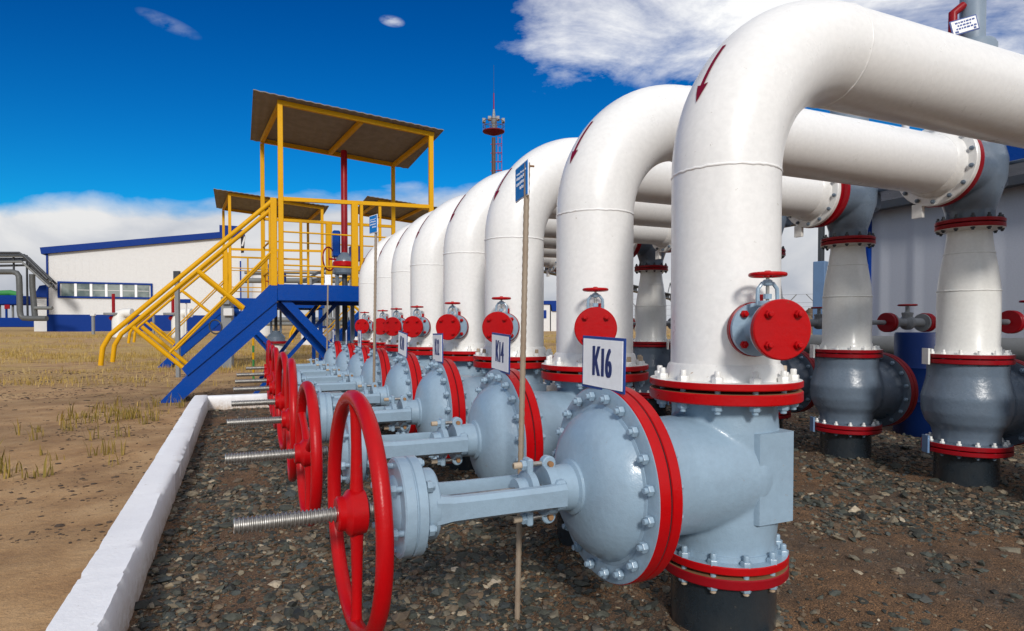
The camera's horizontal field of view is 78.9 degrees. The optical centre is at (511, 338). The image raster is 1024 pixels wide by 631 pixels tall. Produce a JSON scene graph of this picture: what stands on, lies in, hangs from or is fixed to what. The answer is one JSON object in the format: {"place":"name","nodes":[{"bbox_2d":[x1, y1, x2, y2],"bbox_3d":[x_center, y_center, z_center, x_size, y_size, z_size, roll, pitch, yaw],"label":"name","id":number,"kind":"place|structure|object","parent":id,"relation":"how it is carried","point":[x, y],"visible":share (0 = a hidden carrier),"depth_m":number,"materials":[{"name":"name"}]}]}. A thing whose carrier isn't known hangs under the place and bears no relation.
{"place":"outdoors","nodes":[
{"label":"outdoors","id":0,"kind":"place"},
{"bbox_2d":[0,326,811,630],"bbox_3d":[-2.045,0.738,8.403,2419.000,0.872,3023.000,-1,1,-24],"label":"ground","id":1,"kind":"structure","parent":0,"point":[40,578],"depth_m":5.60,"materials":[{"name":"brown soil"}]},
{"bbox_2d":[0,290,33,326],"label":"skid unit","id":2,"kind":"object","parent":1,"relation":"on","point":[7,298],"visible":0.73,"depth_m":58.99,"materials":[{"name":"green paint"}]},
{"bbox_2d":[0,269,53,320],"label":"pipe loop","id":3,"kind":"object","parent":1,"relation":"on","point":[35,308],"visible":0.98,"depth_m":46.89,"materials":[{"name":"grey metal"}]},
{"bbox_2d":[0,252,56,315],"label":"cable rack","id":4,"kind":"object","parent":1,"relation":"on","point":[37,271],"visible":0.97,"depth_m":47.36,"materials":[{"name":"metal"}]},
{"bbox_2d":[90,314,95,333],"bbox_3d":[-26.941,-0.833,39.990,0.282,1.486,0.169,0,1,0],"label":"marker post","id":5,"kind":"object","parent":1,"relation":"on","point":[93,322],"visible":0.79,"depth_m":39.93,"materials":[{"name":"white metal"}]},
{"bbox_2d":[103,294,133,336],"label":"elbow pipe","id":6,"kind":"object","parent":1,"relation":"on","point":[118,317],"visible":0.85,"depth_m":35.73,"materials":[{"name":"white metal"}]},
{"bbox_2d":[0,370,242,543],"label":"sand pebbles","id":7,"kind":"object","parent":1,"relation":"on","point":[59,525],"visible":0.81,"depth_m":6.23,"materials":[{"name":"stone"}]},
{"bbox_2d":[46,395,207,630],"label":"kerb","id":8,"kind":"structure","parent":1,"relation":"on","point":[104,594],"depth_m":2.88,"materials":[{"name":"concrete"}]},
{"bbox_2d":[34,225,245,331],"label":"process building","id":9,"kind":"structure","parent":1,"relation":"on","point":[92,278],"depth_m":51.95,"materials":[{"name":"white metal"}]},
{"bbox_2d":[57,281,152,298],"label":"window","id":10,"kind":"structure","parent":9,"relation":"in","point":[69,289],"depth_m":51.44,"materials":[{"name":"grey glass"}]},
{"bbox_2d":[152,316,154,333],"bbox_3d":[-23.059,-0.747,40.002,0.118,1.376,0.118,0,1,0],"label":"marker post","id":11,"kind":"object","parent":1,"relation":"on","point":[153,321],"visible":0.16,"depth_m":39.95,"materials":[{"name":"grey metal"}]},
{"bbox_2d":[173,271,180,376],"bbox_3d":[-7.205,-0.225,13.397,0.126,2.436,0.087,0,1,0],"label":"marker post","id":12,"kind":"object","parent":1,"relation":"on","point":[177,320],"visible":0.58,"depth_m":13.36,"materials":[{"name":"grey metal"}]},
{"bbox_2d":[163,295,193,337],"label":"elbow pipe","id":13,"kind":"object","parent":1,"relation":"on","point":[182,317],"visible":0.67,"depth_m":35.75,"materials":[{"name":"white metal"}]},
{"bbox_2d":[180,299,190,333],"bbox_3d":[-11.519,-0.353,21.980,0.362,2.049,0.095,0,1,0],"label":"sign post","id":14,"kind":"object","parent":1,"relation":"on","point":[185,301],"visible":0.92,"depth_m":21.96,"materials":[{"name":"white metal"}]},
{"bbox_2d":[221,297,233,367],"bbox_3d":[-7.285,-0.058,15.951,0.339,2.002,0.270,0,1,0],"label":"control cabinet","id":15,"kind":"object","parent":1,"relation":"on","point":[227,312],"visible":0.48,"depth_m":15.92,"materials":[{"name":"grey metal"}]},
{"bbox_2d":[209,319,222,333],"bbox_3d":[-7.605,-0.291,15.950,0.397,0.395,0.074,0,1,12],"label":"hose","id":16,"kind":"object","parent":15,"relation":"hanging from","point":[211,331],"visible":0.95,"depth_m":15.93,"materials":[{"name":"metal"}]},
{"bbox_2d":[127,189,328,367],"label":"access platform","id":17,"kind":"structure","parent":1,"relation":"on","point":[232,201],"depth_m":17.11,"materials":[{"name":"yellow metal"}]},
{"bbox_2d":[252,339,254,378],"bbox_3d":[-5.247,0.471,12.615,0.044,0.928,0.044,0,1,0],"label":"striped post","id":18,"kind":"object","parent":1,"relation":"on","point":[253,362],"visible":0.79,"depth_m":12.60,"materials":[{"name":"metal"}]},
{"bbox_2d":[252,269,272,335],"bbox_3d":[-16.047,-2.213,39.971,1.324,4.538,1.324,0,1,0],"label":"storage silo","id":19,"kind":"object","parent":1,"relation":"on","point":[265,331],"visible":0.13,"depth_m":39.42,"materials":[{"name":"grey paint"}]},
{"bbox_2d":[98,89,443,402],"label":"access platform","id":20,"kind":"structure","parent":1,"relation":"on","point":[280,121],"depth_m":9.88,"materials":[{"name":"yellow paint"}]},
{"bbox_2d":[264,264,286,351],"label":"motor valve","id":21,"kind":"object","parent":1,"relation":"on","point":[276,337],"visible":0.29,"depth_m":17.86,"materials":[{"name":"grey metal"}]},
{"bbox_2d":[244,263,358,325],"bbox_3d":[-11.200,-2.178,34.249,7.200,4.762,0.720,0,1,0],"label":"pipe rack","id":22,"kind":"object","parent":1,"relation":"on","point":[286,321],"visible":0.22,"depth_m":34.36,"materials":[{"name":"metal"}]},
{"bbox_2d":[301,326,331,344],"bbox_3d":[-9.459,-0.052,30.012,1.159,1.080,1.300,0,1,0],"label":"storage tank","id":23,"kind":"object","parent":1,"relation":"on","point":[306,342],"visible":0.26,"depth_m":29.47,"materials":[{"name":"white metal"}]},
{"bbox_2d":[324,305,326,325],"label":"vertical pipe","id":24,"kind":"object","parent":1,"relation":"on","point":[325,320],"visible":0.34,"depth_m":31.92,"materials":[{"name":"grey metal"}]},
{"bbox_2d":[328,306,331,338],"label":"vertical pipe","id":25,"kind":"object","parent":1,"relation":"on","point":[330,318],"visible":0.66,"depth_m":31.92,"materials":[{"name":"grey metal"}]},
{"bbox_2d":[332,309,334,334],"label":"vertical pipe","id":26,"kind":"object","parent":1,"relation":"on","point":[333,317],"visible":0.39,"depth_m":31.92,"materials":[{"name":"grey metal"}]},
{"bbox_2d":[0,332,669,479],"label":"dry grass","id":27,"kind":"structure","parent":1,"relation":"on","point":[128,414],"depth_m":14.42,"materials":[{"name":"beige plant"}]},
{"bbox_2d":[322,150,359,345],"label":"motor valve","id":28,"kind":"object","parent":1,"relation":"on","point":[343,258],"visible":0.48,"depth_m":10.80,"materials":[{"name":"red metal"}]},
{"bbox_2d":[289,196,436,360],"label":"access platform","id":29,"kind":"structure","parent":1,"relation":"on","point":[408,215],"depth_m":18.30,"materials":[{"name":"yellow metal"}]},
{"bbox_2d":[208,381,556,409],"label":"kerb","id":30,"kind":"structure","parent":1,"relation":"on","point":[222,402],"depth_m":8.91,"materials":[{"name":"concrete"}]},
{"bbox_2d":[482,93,504,173],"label":"lighting mast","id":31,"kind":"object","parent":1,"relation":"on","point":[493,130],"visible":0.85,"depth_m":59.46,"materials":[{"name":"red metal"}]},
{"bbox_2d":[127,404,1023,630],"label":"gravel bed","id":32,"kind":"object","parent":1,"relation":"on","point":[951,612],"visible":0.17,"depth_m":3.10,"materials":[{"name":"grey gravel"}]},
{"bbox_2d":[325,275,330,350],"bbox_3d":[-2.692,0.117,9.102,0.093,2.085,0.043,0,1,-14],"label":"marker stick","id":33,"kind":"object","parent":32,"relation":"on","point":[327,280],"visible":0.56,"depth_m":9.09,"materials":[{"name":"paint"}]},
{"bbox_2d":[369,214,379,381],"bbox_3d":[-1.202,0.086,5.402,0.144,2.303,0.058,1,1,34],"label":"marker stick","id":34,"kind":"object","parent":32,"relation":"on","point":[373,223],"visible":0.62,"depth_m":5.38,"materials":[{"name":"paint"}]},
{"bbox_2d":[445,456,473,470],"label":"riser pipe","id":35,"kind":"object","parent":32,"relation":"on","point":[466,464],"visible":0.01,"depth_m":5.05,"materials":[{"name":"black metal"}]},
{"bbox_2d":[231,346,485,449],"bbox_3d":[-1.069,0.471,4.926,2.106,0.824,0.744,-1,1,-24],"label":"gate valve","id":36,"kind":"object","parent":35,"relation":"on","point":[404,377],"visible":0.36,"depth_m":4.82,"materials":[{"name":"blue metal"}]},
{"bbox_2d":[398,331,407,357],"bbox_3d":[-0.868,0.079,4.965,0.025,0.259,0.262,-1,6,-25],"label":"number plate","id":37,"kind":"object","parent":36,"relation":"on","point":[402,342],"visible":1,"depth_m":4.94,"materials":[{"name":"white metal"}]},
{"bbox_2d":[443,170,670,354],"bbox_3d":[0.838,-0.726,5.739,3.211,1.681,0.588,-1,1,-24],"label":"gooseneck pipe","id":38,"kind":"object","parent":36,"relation":"on","point":[464,265],"visible":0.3,"depth_m":5.04,"materials":[{"name":"white metal"}]},
{"bbox_2d":[436,301,468,339],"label":"vent valve","id":39,"kind":"object","parent":38,"relation":"attached to","point":[451,326],"visible":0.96,"depth_m":4.82,"materials":[{"name":"red metal"}]},
{"bbox_2d":[514,158,533,620],"bbox_3d":[0.052,0.287,2.596,0.084,2.018,0.171,0,1,3],"label":"marker stick","id":40,"kind":"object","parent":32,"relation":"on","point":[522,180],"visible":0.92,"depth_m":2.53,"materials":[{"name":"paint"}]},
{"bbox_2d":[557,512,573,545],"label":"riser pipe","id":41,"kind":"object","parent":32,"relation":"on","point":[564,536],"visible":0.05,"depth_m":3.30,"materials":[{"name":"black metal"}]},
{"bbox_2d":[225,355,648,526],"bbox_3d":[-0.256,0.510,3.071,2.111,0.824,0.700,-1,1,-24],"label":"gate valve","id":42,"kind":"object","parent":41,"relation":"on","point":[485,438],"visible":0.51,"depth_m":2.95,"materials":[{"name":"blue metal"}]},
{"bbox_2d":[492,332,510,374],"bbox_3d":[-0.053,0.106,3.109,0.025,0.259,0.262,0,3,-21],"label":"number plate","id":43,"kind":"object","parent":42,"relation":"attached to","point":[500,352],"visible":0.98,"depth_m":3.08,"materials":[{"name":"white metal"}]},
{"bbox_2d":[541,84,983,371],"bbox_3d":[1.653,-0.687,3.884,3.211,1.681,0.588,-1,1,-24],"label":"gooseneck pipe","id":44,"kind":"object","parent":42,"relation":"on","point":[623,146],"visible":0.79,"depth_m":3.28,"materials":[{"name":"white metal"}]},
{"bbox_2d":[574,287,616,344],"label":"vent valve","id":45,"kind":"object","parent":44,"relation":"attached to","point":[597,319],"visible":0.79,"depth_m":2.94,"materials":[{"name":"red metal"}]},
{"bbox_2d":[641,395,665,415],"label":"riser pipe","id":46,"kind":"object","parent":32,"relation":"on","point":[660,411],"visible":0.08,"depth_m":8.13,"materials":[{"name":"black metal"}]},
{"bbox_2d":[632,339,670,399],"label":"shut off valve","id":47,"kind":"object","parent":46,"relation":"on","point":[654,355],"visible":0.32,"depth_m":8.07,"materials":[{"name":"grey metal"}]},
{"bbox_2d":[633,262,670,343],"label":"reducer pipe","id":48,"kind":"object","parent":47,"relation":"on","point":[651,312],"visible":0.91,"depth_m":8.14,"materials":[{"name":"white metal"}]},
{"bbox_2d":[633,244,667,268],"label":"control valve","id":49,"kind":"object","parent":48,"relation":"on","point":[645,253],"visible":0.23,"depth_m":8.13,"materials":[{"name":"grey metal"}]},
{"bbox_2d":[665,560,788,630],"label":"riser pipe","id":50,"kind":"object","parent":32,"relation":"on","point":[696,605],"visible":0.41,"depth_m":2.31,"materials":[{"name":"black metal"}]},
{"bbox_2d":[233,365,803,630],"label":"gate valve","id":51,"kind":"object","parent":50,"relation":"on","point":[632,486],"visible":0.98,"depth_m":2.11,"materials":[{"name":"grey metal"}]},
{"bbox_2d":[582,335,625,394],"bbox_3d":[0.331,0.125,2.236,0.025,0.259,0.262,-1,3,-27],"label":"number plate","id":52,"kind":"object","parent":51,"relation":"on","point":[604,363],"visible":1,"depth_m":2.21,"materials":[{"name":"white metal"}]},
{"bbox_2d":[650,0,1023,391],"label":"gooseneck pipe","id":53,"kind":"object","parent":51,"relation":"on","point":[763,80],"visible":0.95,"depth_m":2.35,"materials":[{"name":"white metal"}]},
{"bbox_2d":[727,270,810,359],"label":"vent valve","id":54,"kind":"object","parent":53,"relation":"attached to","point":[777,328],"visible":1,"depth_m":2.04,"materials":[{"name":"red metal"}]},
{"bbox_2d":[778,414,790,428],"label":"riser pipe","id":55,"kind":"object","parent":32,"relation":"on","point":[783,417],"visible":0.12,"depth_m":6.36,"materials":[{"name":"metal"}]},
{"bbox_2d":[778,351,814,420],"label":"shut off valve","id":56,"kind":"object","parent":55,"relation":"on","point":[803,363],"visible":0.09,"depth_m":6.48,"materials":[{"name":"grey metal"}]},
{"bbox_2d":[781,246,785,298],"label":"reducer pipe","id":57,"kind":"object","parent":56,"relation":"on","point":[783,254],"visible":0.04,"depth_m":6.41,"materials":[{"name":"white metal"}]},
{"bbox_2d":[781,216,791,251],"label":"control valve","id":58,"kind":"object","parent":57,"relation":"on","point":[786,222],"visible":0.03,"depth_m":6.40,"materials":[{"name":"grey metal"}]},
{"bbox_2d":[810,307,821,328],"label":"branch valve","id":59,"kind":"object","parent":57,"relation":"attached to","point":[816,322],"visible":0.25,"depth_m":6.82,"materials":[{"name":"grey paint"}]},
{"bbox_2d":[812,226,827,334],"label":"steel column","id":60,"kind":"structure","parent":32,"relation":"on","point":[820,265],"depth_m":10.77,"materials":[{"name":"metal"}]},
{"bbox_2d":[815,426,881,458],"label":"riser pipe","id":61,"kind":"object","parent":32,"relation":"on","point":[844,445],"visible":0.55,"depth_m":5.47,"materials":[{"name":"black metal"}]},
{"bbox_2d":[810,344,917,437],"bbox_3d":[3.240,0.458,5.733,1.045,0.793,0.690,-1,1,-24],"label":"shut off valve","id":62,"kind":"object","parent":61,"relation":"on","point":[862,392],"visible":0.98,"depth_m":5.48,"materials":[{"name":"grey metal"}]},
{"bbox_2d":[810,231,882,357],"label":"reducer pipe","id":63,"kind":"object","parent":62,"relation":"on","point":[847,303],"visible":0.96,"depth_m":5.47,"materials":[{"name":"white metal"}]},
{"bbox_2d":[816,111,902,242],"bbox_3d":[3.137,-1.870,5.639,0.990,1.997,0.584,-1,1,-24],"label":"control valve","id":64,"kind":"object","parent":63,"relation":"on","point":[859,206],"visible":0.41,"depth_m":5.44,"materials":[{"name":"grey metal"}]},
{"bbox_2d":[872,304,935,331],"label":"branch valve","id":65,"kind":"object","parent":63,"relation":"attached to","point":[907,320],"visible":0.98,"depth_m":5.91,"materials":[{"name":"grey paint"}]},
{"bbox_2d":[803,335,1023,360],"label":"ground pipe","id":66,"kind":"object","parent":32,"relation":"on","point":[1015,346],"depth_m":7.79,"materials":[{"name":"white metal"}]},
{"bbox_2d":[893,332,935,436],"bbox_3d":[4.542,0.497,6.829,0.620,1.120,0.620,-1,1,-24],"label":"barrel","id":67,"kind":"object","parent":32,"relation":"on","point":[908,346],"visible":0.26,"depth_m":6.64,"materials":[{"name":"blue metal"}]},
{"bbox_2d":[921,442,1013,487],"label":"riser pipe","id":68,"kind":"object","parent":32,"relation":"on","point":[967,469],"visible":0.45,"depth_m":4.54,"materials":[{"name":"black metal"}]},
{"bbox_2d":[920,348,1023,460],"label":"shut off valve","id":69,"kind":"object","parent":68,"relation":"on","point":[972,405],"visible":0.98,"depth_m":4.51,"materials":[{"name":"grey metal"}]},
{"bbox_2d":[922,212,1015,363],"bbox_3d":[3.439,-0.359,4.688,0.579,1.111,0.572,-1,1,-24],"label":"reducer pipe","id":70,"kind":"object","parent":69,"relation":"on","point":[969,306],"visible":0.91,"depth_m":4.54,"materials":[{"name":"white metal"}]},
{"bbox_2d":[928,0,1023,227],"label":"control valve","id":71,"kind":"object","parent":70,"relation":"on","point":[980,197],"visible":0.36,"depth_m":4.51,"materials":[{"name":"grey metal"}]},
{"bbox_2d":[1001,300,1023,333],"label":"branch valve","id":72,"kind":"object","parent":70,"relation":"attached to","point":[1012,321],"visible":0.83,"depth_m":4.87,"materials":[{"name":"grey paint"}]},
{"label":"riser pipe","id":73,"kind":"object","parent":32,"relation":"on","visible":0},
{"bbox_2d":[227,348,552,481],"bbox_3d":[-0.691,0.489,4.049,2.121,0.824,0.744,-1,1,-24],"label":"gate valve","id":74,"kind":"object","parent":73,"relation":"on","point":[445,390],"visible":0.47,"depth_m":3.93,"materials":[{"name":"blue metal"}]},
{"bbox_2d":[433,333,442,362],"bbox_3d":[-0.483,0.098,4.088,0.025,0.259,0.262,0,0,-21],"label":"number plate","id":75,"kind":"object","parent":74,"relation":"attached to","point":[438,347],"visible":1,"depth_m":4.05,"materials":[{"name":"white metal"}]},
{"bbox_2d":[473,137,843,360],"bbox_3d":[1.222,-0.708,4.864,3.211,1.681,0.588,-1,1,-24],"label":"gooseneck pipe","id":76,"kind":"object","parent":74,"relation":"on","point":[808,203],"visible":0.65,"depth_m":4.22,"materials":[{"name":"white metal"}]},
{"bbox_2d":[482,296,519,341],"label":"vent valve","id":77,"kind":"object","parent":76,"relation":"attached to","point":[506,322],"visible":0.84,"depth_m":3.94,"materials":[{"name":"red metal"}]},
{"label":"riser pipe","id":78,"kind":"object","parent":32,"relation":"on","visible":0},
{"bbox_2d":[233,342,443,428],"bbox_3d":[-1.505,0.450,5.925,2.101,0.824,0.745,-1,1,-24],"label":"gate valve","id":79,"kind":"object","parent":78,"relation":"on","point":[384,363],"visible":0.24,"depth_m":5.80,"materials":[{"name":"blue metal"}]},
{"bbox_2d":[407,194,670,349],"bbox_3d":[0.400,-0.747,6.736,3.211,1.681,0.588,-1,1,-24],"label":"gooseneck pipe","id":80,"kind":"object","parent":79,"relation":"on","point":[426,276],"visible":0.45,"depth_m":6.04,"materials":[{"name":"white metal"}]},
{"bbox_2d":[403,305,430,337],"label":"vent valve","id":81,"kind":"object","parent":80,"relation":"attached to","point":[416,326],"visible":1,"depth_m":5.82,"materials":[{"name":"red metal"}]},
{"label":"riser pipe","id":82,"kind":"object","parent":32,"relation":"on","visible":0},
{"bbox_2d":[235,340,409,415],"bbox_3d":[-1.838,0.434,6.696,2.091,0.824,0.744,-1,1,-24],"label":"gate valve","id":83,"kind":"object","parent":82,"relation":"on","point":[359,357],"visible":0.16,"depth_m":6.59,"materials":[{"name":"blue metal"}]},
{"bbox_2d":[358,330,361,347],"bbox_3d":[-1.643,0.043,6.730,0.025,0.259,0.262,0,2,-21],"label":"number plate","id":84,"kind":"object","parent":83,"relation":"attached to","point":[360,338],"visible":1,"depth_m":6.64,"materials":[{"name":"white metal"}]},
{"bbox_2d":[384,210,638,346],"bbox_3d":[0.062,-0.763,7.505,3.211,1.681,0.588,-1,1,-24],"label":"gooseneck pipe","id":85,"kind":"object","parent":83,"relation":"on","point":[400,282],"visible":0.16,"depth_m":6.81,"materials":[{"name":"white metal"}]},
{"bbox_2d":[384,308,404,335],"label":"vent valve","id":86,"kind":"object","parent":85,"relation":"attached to","point":[393,325],"visible":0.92,"depth_m":6.58,"materials":[{"name":"red metal"}]},
{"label":"riser pipe","id":87,"kind":"object","parent":32,"relation":"on","visible":0},
{"bbox_2d":[236,338,391,405],"bbox_3d":[-2.199,0.416,7.531,2.081,0.824,0.745,-1,1,-24],"label":"gate valve","id":88,"kind":"object","parent":87,"relation":"on","point":[344,356],"visible":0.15,"depth_m":7.41,"materials":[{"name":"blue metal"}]},
{"bbox_2d":[369,223,555,344],"bbox_3d":[-0.304,-0.780,8.338,3.211,1.681,0.588,-1,1,-24],"label":"gooseneck pipe","id":89,"kind":"object","parent":88,"relation":"on","point":[383,286],"visible":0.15,"depth_m":7.63,"materials":[{"name":"white metal"}]},
{"bbox_2d":[372,310,387,334],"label":"vent valve","id":90,"kind":"object","parent":89,"relation":"attached to","point":[380,322],"visible":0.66,"depth_m":7.40,"materials":[{"name":"red metal"}]},
{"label":"riser pipe","id":91,"kind":"object","parent":32,"relation":"on","visible":0},
{"bbox_2d":[246,337,372,385],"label":"gate valve","id":92,"kind":"object","parent":91,"relation":"on","point":[334,350],"visible":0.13,"depth_m":8.47,"materials":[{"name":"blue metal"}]},
{"bbox_2d":[353,235,555,341],"bbox_3d":[-0.766,-0.802,9.391,3.211,1.681,0.588,-1,1,-24],"label":"gooseneck pipe","id":93,"kind":"object","parent":92,"relation":"on","point":[366,289],"visible":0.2,"depth_m":8.69,"materials":[{"name":"white metal"}]},
{"bbox_2d":[355,312,372,333],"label":"vent valve","id":94,"kind":"object","parent":93,"relation":"attached to","point":[364,325],"visible":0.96,"depth_m":8.46,"materials":[{"name":"red metal"}]},
{"bbox_2d":[544,266,670,299],"bbox_3d":[4.953,-1.382,28.020,0.300,3.990,23.379,1,1,34],"label":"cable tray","id":95,"kind":"object","parent":1,"relation":"on","point":[635,287],"visible":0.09,"depth_m":29.19,"materials":[{"name":"metal"}]},
{"bbox_2d":[633,294,812,330],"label":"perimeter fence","id":96,"kind":"object","parent":1,"relation":"on","point":[670,305],"visible":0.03,"depth_m":50.78,"materials":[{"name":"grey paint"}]},
{"bbox_2d":[806,308,812,333],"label":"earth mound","id":97,"kind":"object","parent":1,"relation":"on","point":[809,311],"visible":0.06,"depth_m":44.74,"materials":[{"name":"beige soil"}]},
{"bbox_2d":[790,145,1023,337],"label":"corrugated shed","id":98,"kind":"structure","parent":1,"relation":"on","point":[904,254],"depth_m":9.75,"materials":[{"name":"grey metal"}]},
{"bbox_2d":[0,0,1023,320],"label":"sky","id":99,"kind":"structure","parent":0,"point":[120,119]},
{"bbox_2d":[544,301,555,330],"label":"yard kiosk","id":100,"kind":"object","parent":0,"point":[549,315],"visible":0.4,"depth_m":53.99,"materials":[{"name":"white metal"}]},
{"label":"shut off valve","id":101,"kind":"object","parent":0,"visible":0},
{"bbox_2d":[666,339,670,349],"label":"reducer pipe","id":102,"kind":"object","parent":101,"relation":"on","point":[667,344],"visible":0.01,"depth_m":7.53,"materials":[{"name":"white metal"}]},
{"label":"shut off valve","id":103,"kind":"object","parent":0,"visible":0},
{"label":"reducer pipe","id":104,"kind":"object","parent":103,"relation":"on","visible":0},
{"bbox_2d":[633,318,670,328],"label":"branch valve","id":105,"kind":"object","parent":104,"relation":"attached to","point":[669,320],"visible":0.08,"depth_m":9.52,"materials":[{"name":"grey paint"}]}
]}

